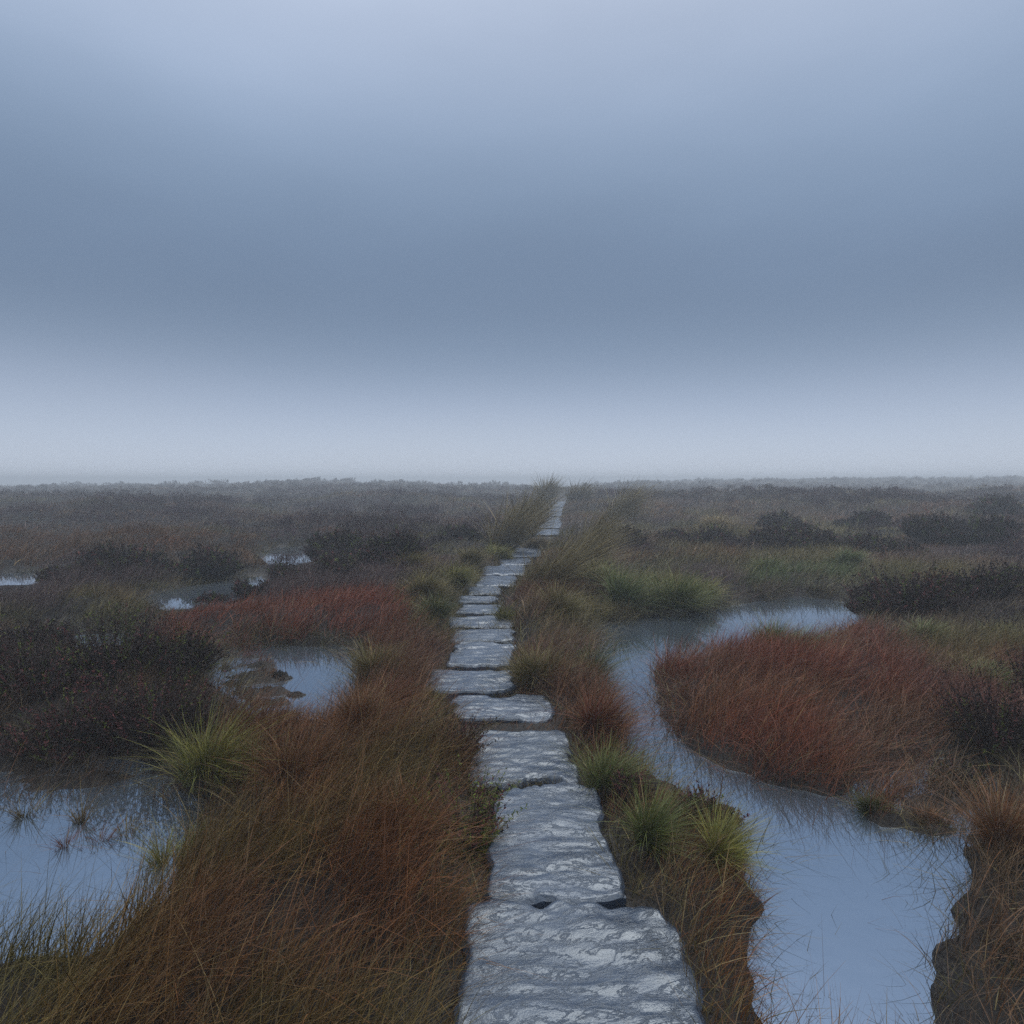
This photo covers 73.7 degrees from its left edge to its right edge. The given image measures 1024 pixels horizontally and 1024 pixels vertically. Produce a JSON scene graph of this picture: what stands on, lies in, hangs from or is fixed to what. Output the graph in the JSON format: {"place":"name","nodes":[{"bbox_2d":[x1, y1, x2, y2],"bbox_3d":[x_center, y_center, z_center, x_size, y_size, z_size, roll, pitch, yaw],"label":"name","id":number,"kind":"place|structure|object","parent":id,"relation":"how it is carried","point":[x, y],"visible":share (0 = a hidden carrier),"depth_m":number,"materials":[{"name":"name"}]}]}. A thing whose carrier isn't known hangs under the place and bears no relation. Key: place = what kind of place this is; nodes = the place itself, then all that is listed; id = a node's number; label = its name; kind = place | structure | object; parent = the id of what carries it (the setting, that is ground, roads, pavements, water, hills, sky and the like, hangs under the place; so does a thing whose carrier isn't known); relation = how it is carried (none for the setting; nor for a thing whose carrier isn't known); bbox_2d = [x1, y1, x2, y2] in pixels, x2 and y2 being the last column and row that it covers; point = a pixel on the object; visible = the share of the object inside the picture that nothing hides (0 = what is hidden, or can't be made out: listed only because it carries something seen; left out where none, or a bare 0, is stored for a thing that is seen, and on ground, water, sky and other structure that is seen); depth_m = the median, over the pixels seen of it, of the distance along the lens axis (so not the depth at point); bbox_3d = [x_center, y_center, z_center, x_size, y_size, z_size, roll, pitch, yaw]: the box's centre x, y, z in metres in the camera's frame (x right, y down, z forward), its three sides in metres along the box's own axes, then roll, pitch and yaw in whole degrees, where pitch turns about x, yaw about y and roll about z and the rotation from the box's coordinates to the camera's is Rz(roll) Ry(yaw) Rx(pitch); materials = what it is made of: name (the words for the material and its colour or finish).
{"place":"outdoors","nodes":[
{"label":"outdoors","id":0,"kind":"place"},
{"bbox_2d":[0,572,36,585],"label":"water","id":1,"kind":"structure","parent":0,"point":[13,578],"depth_m":12.10,"materials":[{"name":"blue liquid"}]},
{"bbox_2d":[0,752,206,962],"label":"water","id":2,"kind":"structure","parent":0,"point":[15,853],"depth_m":3.30,"materials":[{"name":"blue liquid"}]},
{"bbox_2d":[1,780,63,821],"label":"grass tussock","id":3,"kind":"object","parent":2,"relation":"in","point":[18,815],"depth_m":3.54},
{"bbox_2d":[20,824,94,858],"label":"grass tussock","id":4,"kind":"object","parent":2,"relation":"in","point":[64,839],"depth_m":3.26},
{"bbox_2d":[38,773,139,831],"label":"grass tussock","id":5,"kind":"object","parent":2,"relation":"in","point":[82,817],"depth_m":3.50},
{"bbox_2d":[136,576,265,609],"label":"water","id":6,"kind":"structure","parent":0,"point":[184,596],"depth_m":10.51,"materials":[{"name":"blue liquid"}]},
{"bbox_2d":[205,645,360,719],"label":"water","id":7,"kind":"structure","parent":0,"point":[293,664],"depth_m":6.30,"materials":[{"name":"blue liquid"}]},
{"bbox_2d":[254,546,311,564],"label":"water","id":8,"kind":"structure","parent":0,"point":[282,552],"depth_m":15.98,"materials":[{"name":"blue liquid"}]},
{"bbox_2d":[0,476,1023,1023],"bbox_3d":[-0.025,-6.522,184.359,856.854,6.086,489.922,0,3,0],"label":"ground","id":9,"kind":"structure","parent":0,"point":[716,754],"depth_m":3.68,"materials":[{"name":"plant"}]},
{"bbox_2d":[0,615,79,651],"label":"heather bush","id":10,"kind":"object","parent":9,"relation":"on","point":[32,629],"visible":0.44,"depth_m":6.73,"materials":[{"name":"brown plant"}]},
{"bbox_2d":[0,612,101,704],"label":"heather bush","id":11,"kind":"object","parent":9,"relation":"on","point":[65,674],"visible":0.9,"depth_m":5.08,"materials":[{"name":"brown plant"}]},
{"bbox_2d":[33,562,87,582],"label":"heather bush","id":12,"kind":"object","parent":9,"relation":"on","point":[47,571],"visible":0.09,"depth_m":11.14,"materials":[{"name":"brown plant"}]},
{"bbox_2d":[0,662,160,767],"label":"heather bush","id":13,"kind":"object","parent":9,"relation":"on","point":[38,730],"visible":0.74,"depth_m":4.31,"materials":[{"name":"brown plant"}]},
{"bbox_2d":[32,602,187,688],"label":"heather bush","id":14,"kind":"object","parent":9,"relation":"on","point":[93,655],"visible":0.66,"depth_m":5.64,"materials":[{"name":"brown plant"}]},
{"bbox_2d":[69,539,176,577],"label":"heather bush","id":15,"kind":"object","parent":9,"relation":"on","point":[151,559],"visible":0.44,"depth_m":11.48,"materials":[{"name":"brown plant"}]},
{"bbox_2d":[53,650,241,756],"bbox_3d":[-2.352,1.211,4.379,1.124,0.597,0.839,0,3,0],"label":"heather bush","id":16,"kind":"object","parent":9,"relation":"on","point":[148,726],"visible":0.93,"depth_m":4.30,"materials":[{"name":"brown plant"}]},
{"bbox_2d":[117,809,223,889],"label":"grass tussock","id":17,"kind":"object","parent":9,"relation":"on","point":[157,849],"depth_m":3.13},
{"bbox_2d":[126,619,237,680],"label":"heather bush","id":18,"kind":"object","parent":9,"relation":"on","point":[199,652],"visible":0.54,"depth_m":5.70,"materials":[{"name":"brown plant"}]},
{"bbox_2d":[99,693,304,801],"bbox_3d":[-1.551,1.282,3.808,1.320,0.586,1.193,-1,3,-22],"label":"grass tussock","id":19,"kind":"object","parent":9,"relation":"on","point":[205,751],"depth_m":3.78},
{"bbox_2d":[165,541,249,579],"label":"heather bush","id":20,"kind":"object","parent":9,"relation":"on","point":[214,564],"visible":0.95,"depth_m":11.75,"materials":[{"name":"brown plant"}]},
{"bbox_2d":[190,591,231,604],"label":"heather bush","id":21,"kind":"object","parent":9,"relation":"on","point":[211,597],"visible":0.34,"depth_m":9.83,"materials":[{"name":"brown plant"}]},
{"bbox_2d":[227,577,274,598],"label":"heather bush","id":22,"kind":"object","parent":9,"relation":"on","point":[243,587],"visible":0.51,"depth_m":10.28,"materials":[{"name":"brown plant"}]},
{"bbox_2d":[18,644,563,1023],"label":"rust grass","id":23,"kind":"structure","parent":9,"relation":"on","point":[361,772],"depth_m":2.64,"materials":[{"name":"plant"}]},
{"bbox_2d":[267,560,321,582],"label":"heather bush","id":24,"kind":"object","parent":9,"relation":"on","point":[281,568],"visible":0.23,"depth_m":11.07,"materials":[{"name":"brown plant"}]},
{"bbox_2d":[225,707,412,816],"bbox_3d":[-1.058,1.278,3.664,0.922,0.405,1.103,2,3,36],"label":"grass tussock","id":25,"kind":"object","parent":9,"relation":"on","point":[287,767],"depth_m":3.66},
{"bbox_2d":[301,524,367,558],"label":"heather bush","id":26,"kind":"object","parent":9,"relation":"on","point":[335,538],"visible":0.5,"depth_m":14.43,"materials":[{"name":"brown plant"}]},
{"bbox_2d":[310,550,363,577],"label":"heather bush","id":27,"kind":"object","parent":9,"relation":"on","point":[328,561],"visible":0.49,"depth_m":11.20,"materials":[{"name":"brown plant"}]},
{"bbox_2d":[292,668,450,745],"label":"grass tussock","id":28,"kind":"object","parent":9,"relation":"on","point":[359,709],"depth_m":4.22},
{"bbox_2d":[319,632,425,686],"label":"grass tussock","id":29,"kind":"object","parent":9,"relation":"on","point":[364,668],"depth_m":5.66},
{"bbox_2d":[353,524,426,564],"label":"heather bush","id":30,"kind":"object","parent":9,"relation":"on","point":[401,542],"visible":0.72,"depth_m":12.32,"materials":[{"name":"brown plant"}]},
{"bbox_2d":[300,761,495,858],"bbox_3d":[-0.514,1.373,3.194,0.928,0.379,0.794,0,3,0],"label":"grass tussock","id":31,"kind":"object","parent":9,"relation":"on","point":[427,814],"depth_m":3.21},
{"bbox_2d":[367,667,435,708],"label":"grass tussock","id":32,"kind":"object","parent":9,"relation":"on","point":[392,691],"depth_m":4.89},
{"bbox_2d":[384,547,445,567],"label":"grass tussock","id":33,"kind":"object","parent":9,"relation":"on","point":[413,558],"depth_m":12.06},
{"bbox_2d":[390,566,478,604],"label":"grass tussock","id":34,"kind":"object","parent":9,"relation":"on","point":[425,588],"depth_m":9.20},
{"bbox_2d":[397,589,478,628],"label":"grass tussock","id":35,"kind":"object","parent":9,"relation":"on","point":[437,611],"depth_m":7.82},
{"bbox_2d":[415,709,498,765],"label":"tussock","id":36,"kind":"object","parent":9,"relation":"on","point":[470,742],"visible":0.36,"depth_m":4.12,"materials":[{"name":"brown plant"}]},
{"bbox_2d":[435,559,485,588],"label":"grass tussock","id":37,"kind":"object","parent":9,"relation":"on","point":[461,575],"depth_m":10.51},
{"bbox_2d":[396,751,527,854],"bbox_3d":[-0.247,1.379,3.253,0.642,0.436,0.407,0,3,0],"label":"grass tuft","id":38,"kind":"object","parent":9,"relation":"on","point":[484,812],"visible":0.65,"depth_m":3.25,"materials":[{"name":"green plant"}]},
{"bbox_2d":[437,522,489,542],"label":"heather bush","id":39,"kind":"object","parent":9,"relation":"on","point":[464,532],"visible":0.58,"depth_m":17.24,"materials":[{"name":"brown plant"}]},
{"bbox_2d":[424,669,516,700],"bbox_3d":[-0.369,1.468,5.773,0.820,0.134,0.672,0,3,0],"label":"flagstone","id":40,"kind":"object","parent":9,"relation":"on","point":[476,680],"visible":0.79,"depth_m":5.66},
{"bbox_2d":[458,596,498,605],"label":"flagstone","id":41,"kind":"object","parent":9,"relation":"on","point":[469,600],"visible":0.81,"depth_m":9.62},
{"bbox_2d":[456,604,501,615],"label":"flagstone","id":42,"kind":"object","parent":9,"relation":"on","point":[476,610],"visible":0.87,"depth_m":8.83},
{"bbox_2d":[447,615,512,630],"bbox_3d":[-0.382,1.368,8.247,0.902,0.133,0.660,0,3,-4],"label":"flagstone","id":43,"kind":"object","parent":9,"relation":"on","point":[475,621],"visible":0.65,"depth_m":8.17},
{"bbox_2d":[450,816,511,863],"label":"grass tussock","id":44,"kind":"object","parent":9,"relation":"on","point":[477,849],"depth_m":3.19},
{"bbox_2d":[454,542,508,564],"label":"grass tussock","id":45,"kind":"object","parent":9,"relation":"on","point":[473,555],"depth_m":12.59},
{"bbox_2d":[446,641,516,670],"bbox_3d":[-0.278,1.416,6.619,0.665,0.140,0.934,0,3,0],"label":"flagstone","id":46,"kind":"object","parent":9,"relation":"on","point":[480,653],"visible":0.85,"depth_m":6.47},
{"bbox_2d":[450,629,516,645],"bbox_3d":[-0.316,1.387,7.428,0.732,0.132,0.606,0,3,0],"label":"flagstone","id":47,"kind":"object","parent":9,"relation":"on","point":[484,634],"visible":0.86,"depth_m":7.35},
{"bbox_2d":[465,586,502,597],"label":"flagstone","id":48,"kind":"object","parent":9,"relation":"on","point":[483,590],"visible":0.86,"depth_m":10.31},
{"bbox_2d":[467,538,522,558],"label":"grass tussock","id":49,"kind":"object","parent":9,"relation":"on","point":[504,553],"depth_m":14.57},
{"bbox_2d":[474,575,516,588],"bbox_3d":[-0.253,1.197,11.479,0.718,0.136,1.159,0,3,0],"label":"flagstone","id":50,"kind":"object","parent":9,"relation":"on","point":[490,580],"visible":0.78,"depth_m":11.35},
{"bbox_2d":[449,694,555,723],"bbox_3d":[-0.081,1.507,5.127,0.807,0.132,0.551,0,3,0],"label":"flagstone","id":51,"kind":"object","parent":9,"relation":"on","point":[519,706],"visible":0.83,"depth_m":5.06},
{"bbox_2d":[482,565,524,576],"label":"flagstone","id":52,"kind":"object","parent":9,"relation":"on","point":[502,570],"visible":0.66,"depth_m":12.68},
{"bbox_2d":[488,602,521,622],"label":"grass tussock","id":53,"kind":"object","parent":9,"relation":"on","point":[500,617],"depth_m":8.36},
{"bbox_2d":[0,475,1023,638],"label":"heather cover","id":54,"kind":"object","parent":9,"relation":"on","point":[878,492],"visible":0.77,"depth_m":35.96,"materials":[{"name":"brown plant"}]},
{"bbox_2d":[0,536,1023,1023],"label":"pool sedge","id":55,"kind":"object","parent":9,"relation":"on","point":[816,590],"visible":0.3,"depth_m":4.20,"materials":[{"name":"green plant"}]},
{"bbox_2d":[453,483,574,550],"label":"rush clump","id":56,"kind":"object","parent":9,"relation":"on","point":[511,531],"visible":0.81,"depth_m":16.04,"materials":[{"name":"green plant"}]},
{"bbox_2d":[499,558,530,565],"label":"flagstone","id":57,"kind":"object","parent":9,"relation":"on","point":[519,561],"visible":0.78,"depth_m":14.03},
{"bbox_2d":[467,730,580,794],"bbox_3d":[0.067,1.550,4.220,0.672,0.125,0.873,0,3,0],"label":"flagstone","id":58,"kind":"object","parent":9,"relation":"on","point":[520,747],"visible":0.76,"depth_m":4.15,"materials":[{"name":"stone"}]},
{"bbox_2d":[510,551,540,558],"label":"flagstone","id":59,"kind":"object","parent":9,"relation":"on","point":[526,553],"visible":0.56,"depth_m":15.34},
{"bbox_2d":[478,479,580,536],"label":"rush clump","id":60,"kind":"object","parent":9,"relation":"on","point":[543,503],"visible":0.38,"depth_m":20.35,"materials":[{"name":"green plant"}]},
{"bbox_2d":[522,535,550,548],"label":"flagstone","id":61,"kind":"object","parent":9,"relation":"on","point":[536,545],"depth_m":17.18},
{"bbox_2d":[471,632,607,692],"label":"grass tussock","id":62,"kind":"object","parent":9,"relation":"on","point":[523,673],"depth_m":5.64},
{"bbox_2d":[526,473,568,501],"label":"rush clump","id":63,"kind":"object","parent":9,"relation":"on","point":[554,486],"visible":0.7,"depth_m":43.56,"materials":[{"name":"green plant"}]},
{"bbox_2d":[485,781,625,908],"bbox_3d":[0.177,1.583,3.291,0.593,0.142,1.135,0,3,0],"label":"flagstone","id":64,"kind":"object","parent":9,"relation":"on","point":[559,855],"visible":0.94,"depth_m":3.09,"materials":[{"name":"stone"}]},
{"bbox_2d":[478,513,646,593],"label":"rush clump","id":65,"kind":"object","parent":9,"relation":"on","point":[564,563],"visible":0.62,"depth_m":9.67,"materials":[{"name":"green plant"}]},
{"bbox_2d":[511,572,616,622],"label":"grass tussock","id":66,"kind":"object","parent":9,"relation":"on","point":[560,596],"depth_m":8.15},
{"bbox_2d":[553,477,601,503],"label":"rush clump","id":67,"kind":"object","parent":9,"relation":"on","point":[579,494],"visible":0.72,"depth_m":39.51,"materials":[{"name":"green plant"}]},
{"bbox_2d":[132,571,1023,818],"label":"red grass","id":68,"kind":"structure","parent":9,"relation":"on","point":[749,654],"depth_m":5.21,"materials":[{"name":"plant"}]},
{"bbox_2d":[454,899,705,1023],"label":"flagstone","id":69,"kind":"object","parent":9,"relation":"on","point":[602,978],"visible":0.98,"depth_m":2.37,"materials":[{"name":"stone"}]},
{"bbox_2d":[575,556,633,587],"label":"grass tussock","id":70,"kind":"object","parent":9,"relation":"on","point":[598,572],"depth_m":9.92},
{"bbox_2d":[539,506,675,573],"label":"rush clump","id":71,"kind":"object","parent":9,"relation":"on","point":[607,550],"visible":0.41,"depth_m":11.22,"materials":[{"name":"green plant"}]},
{"bbox_2d":[562,631,653,685],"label":"grass tussock","id":72,"kind":"object","parent":9,"relation":"on","point":[601,663],"depth_m":6.00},
{"bbox_2d":[568,500,653,550],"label":"rush clump","id":73,"kind":"object","parent":9,"relation":"on","point":[607,523],"visible":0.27,"depth_m":14.92,"materials":[{"name":"green plant"}]},
{"bbox_2d":[520,661,709,753],"bbox_3d":[0.717,1.267,4.544,1.478,0.584,1.199,-1,3,-26],"label":"grass tussock","id":74,"kind":"object","parent":9,"relation":"on","point":[595,713],"depth_m":4.45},
{"bbox_2d":[550,723,688,808],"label":"grass tussock","id":75,"kind":"object","parent":9,"relation":"on","point":[595,780],"depth_m":3.77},
{"bbox_2d":[602,764,655,802],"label":"heather bush","id":76,"kind":"object","parent":9,"relation":"on","point":[630,787],"visible":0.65,"depth_m":3.60,"materials":[{"name":"brown plant"}]},
{"bbox_2d":[607,523,650,548],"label":"heather bush","id":77,"kind":"object","parent":9,"relation":"on","point":[641,535],"visible":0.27,"depth_m":15.20,"materials":[{"name":"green plant"}]},
{"bbox_2d":[583,555,680,621],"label":"grass tussock","id":78,"kind":"object","parent":9,"relation":"on","point":[629,590],"depth_m":8.82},
{"bbox_2d":[591,477,679,521],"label":"rush clump","id":79,"kind":"object","parent":9,"relation":"on","point":[633,504],"visible":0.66,"depth_m":25.70,"materials":[{"name":"green plant"}]},
{"bbox_2d":[556,769,756,885],"bbox_3d":[0.717,1.395,3.115,0.924,0.352,0.789,-1,3,-21],"label":"grass tussock","id":80,"kind":"object","parent":9,"relation":"on","point":[650,834],"depth_m":3.13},
{"bbox_2d":[619,560,753,617],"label":"grass tussock","id":81,"kind":"object","parent":9,"relation":"on","point":[682,597],"depth_m":8.75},
{"bbox_2d":[649,523,749,548],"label":"heather bush","id":82,"kind":"object","parent":9,"relation":"on","point":[718,533],"visible":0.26,"depth_m":16.67,"materials":[{"name":"brown plant"}]},
{"bbox_2d":[661,778,749,828],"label":"heather bush","id":83,"kind":"object","parent":9,"relation":"on","point":[700,794],"visible":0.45,"depth_m":3.36,"materials":[{"name":"brown plant"}]},
{"bbox_2d":[681,573,732,602],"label":"grass tussock","id":84,"kind":"object","parent":9,"relation":"on","point":[715,585],"depth_m":9.37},
{"bbox_2d":[692,512,742,528],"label":"grass tussock","id":85,"kind":"object","parent":9,"relation":"on","point":[716,520],"depth_m":21.76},
{"bbox_2d":[675,793,805,906],"bbox_3d":[1.014,1.442,3.075,0.570,0.281,0.821,1,3,13],"label":"grass tussock","id":86,"kind":"object","parent":9,"relation":"on","point":[735,839],"depth_m":3.01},
{"bbox_2d":[739,547,798,573],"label":"grass tussock","id":87,"kind":"object","parent":9,"relation":"on","point":[762,563],"depth_m":11.67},
{"bbox_2d":[753,509,814,532],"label":"heather bush","id":88,"kind":"object","parent":9,"relation":"on","point":[783,518],"visible":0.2,"depth_m":21.85,"materials":[{"name":"brown plant"}]},
{"bbox_2d":[731,606,854,656],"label":"grass tussock","id":89,"kind":"object","parent":9,"relation":"on","point":[776,630],"depth_m":6.45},
{"bbox_2d":[744,520,842,552],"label":"heather bush","id":90,"kind":"object","parent":9,"relation":"on","point":[781,535],"visible":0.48,"depth_m":15.54,"materials":[{"name":"brown plant"}]},
{"bbox_2d":[823,542,878,566],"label":"grass tussock","id":91,"kind":"object","parent":9,"relation":"on","point":[855,557],"depth_m":12.50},
{"bbox_2d":[831,508,892,530],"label":"heather bush","id":92,"kind":"object","parent":9,"relation":"on","point":[855,517],"visible":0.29,"depth_m":22.54,"materials":[{"name":"brown plant"}]},
{"bbox_2d":[834,531,932,559],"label":"heather bush","id":93,"kind":"object","parent":9,"relation":"on","point":[872,542],"visible":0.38,"depth_m":14.79,"materials":[{"name":"brown plant"}]},
{"bbox_2d":[840,561,997,618],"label":"heather bush","id":94,"kind":"object","parent":9,"relation":"on","point":[896,595],"visible":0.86,"depth_m":8.10,"materials":[{"name":"brown plant"}]},
{"bbox_2d":[897,615,973,645],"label":"grass tussock","id":95,"kind":"object","parent":9,"relation":"on","point":[925,626],"depth_m":6.72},
{"bbox_2d":[892,759,1023,883],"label":"grass tussock","id":96,"kind":"object","parent":9,"relation":"on","point":[983,826],"depth_m":3.11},
{"bbox_2d":[899,509,1023,541],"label":"heather bush","id":97,"kind":"object","parent":9,"relation":"on","point":[938,526],"visible":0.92,"depth_m":17.01,"materials":[{"name":"brown plant"}]},
{"bbox_2d":[924,751,999,797],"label":"heather bush","id":98,"kind":"object","parent":9,"relation":"on","point":[965,768],"visible":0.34,"depth_m":3.90,"materials":[{"name":"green plant"}]},
{"bbox_2d":[920,653,1023,758],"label":"heather bush","id":99,"kind":"object","parent":9,"relation":"on","point":[1007,723],"visible":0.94,"depth_m":4.23,"materials":[{"name":"brown plant"}]},
{"bbox_2d":[933,557,1023,605],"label":"heather bush","id":100,"kind":"object","parent":9,"relation":"on","point":[989,575],"visible":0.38,"depth_m":8.67,"materials":[{"name":"brown plant"}]},
{"bbox_2d":[935,650,1023,691],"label":"grass tussock","id":101,"kind":"object","parent":9,"relation":"on","point":[994,674],"depth_m":5.28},
{"bbox_2d":[961,491,1023,519],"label":"heather bush","id":102,"kind":"object","parent":9,"relation":"on","point":[1007,503],"visible":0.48,"depth_m":25.28,"materials":[{"name":"brown plant"}]},
{"bbox_2d":[984,644,1023,699],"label":"heather bush","id":103,"kind":"object","parent":9,"relation":"on","point":[1017,672],"visible":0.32,"depth_m":5.26,"materials":[{"name":"brown plant"}]},
{"bbox_2d":[993,559,1023,590],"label":"heather bush","id":104,"kind":"object","parent":9,"relation":"on","point":[1011,569],"visible":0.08,"depth_m":9.75,"materials":[{"name":"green plant"}]},
{"bbox_2d":[0,0,1023,486],"label":"sky","id":105,"kind":"structure","parent":0,"point":[442,241],"materials":[{"name":"blue"}]},
{"bbox_2d":[571,596,998,1023],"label":"water","id":106,"kind":"structure","parent":0,"point":[854,944],"depth_m":3.01,"materials":[{"name":"blue liquid"}]},
{"bbox_2d":[832,776,916,815],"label":"grass tussock","id":107,"kind":"object","parent":106,"relation":"in","point":[863,806],"depth_m":3.59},
{"bbox_2d":[897,799,962,829],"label":"grass tussock","id":108,"kind":"object","parent":106,"relation":"in","point":[930,814],"depth_m":3.48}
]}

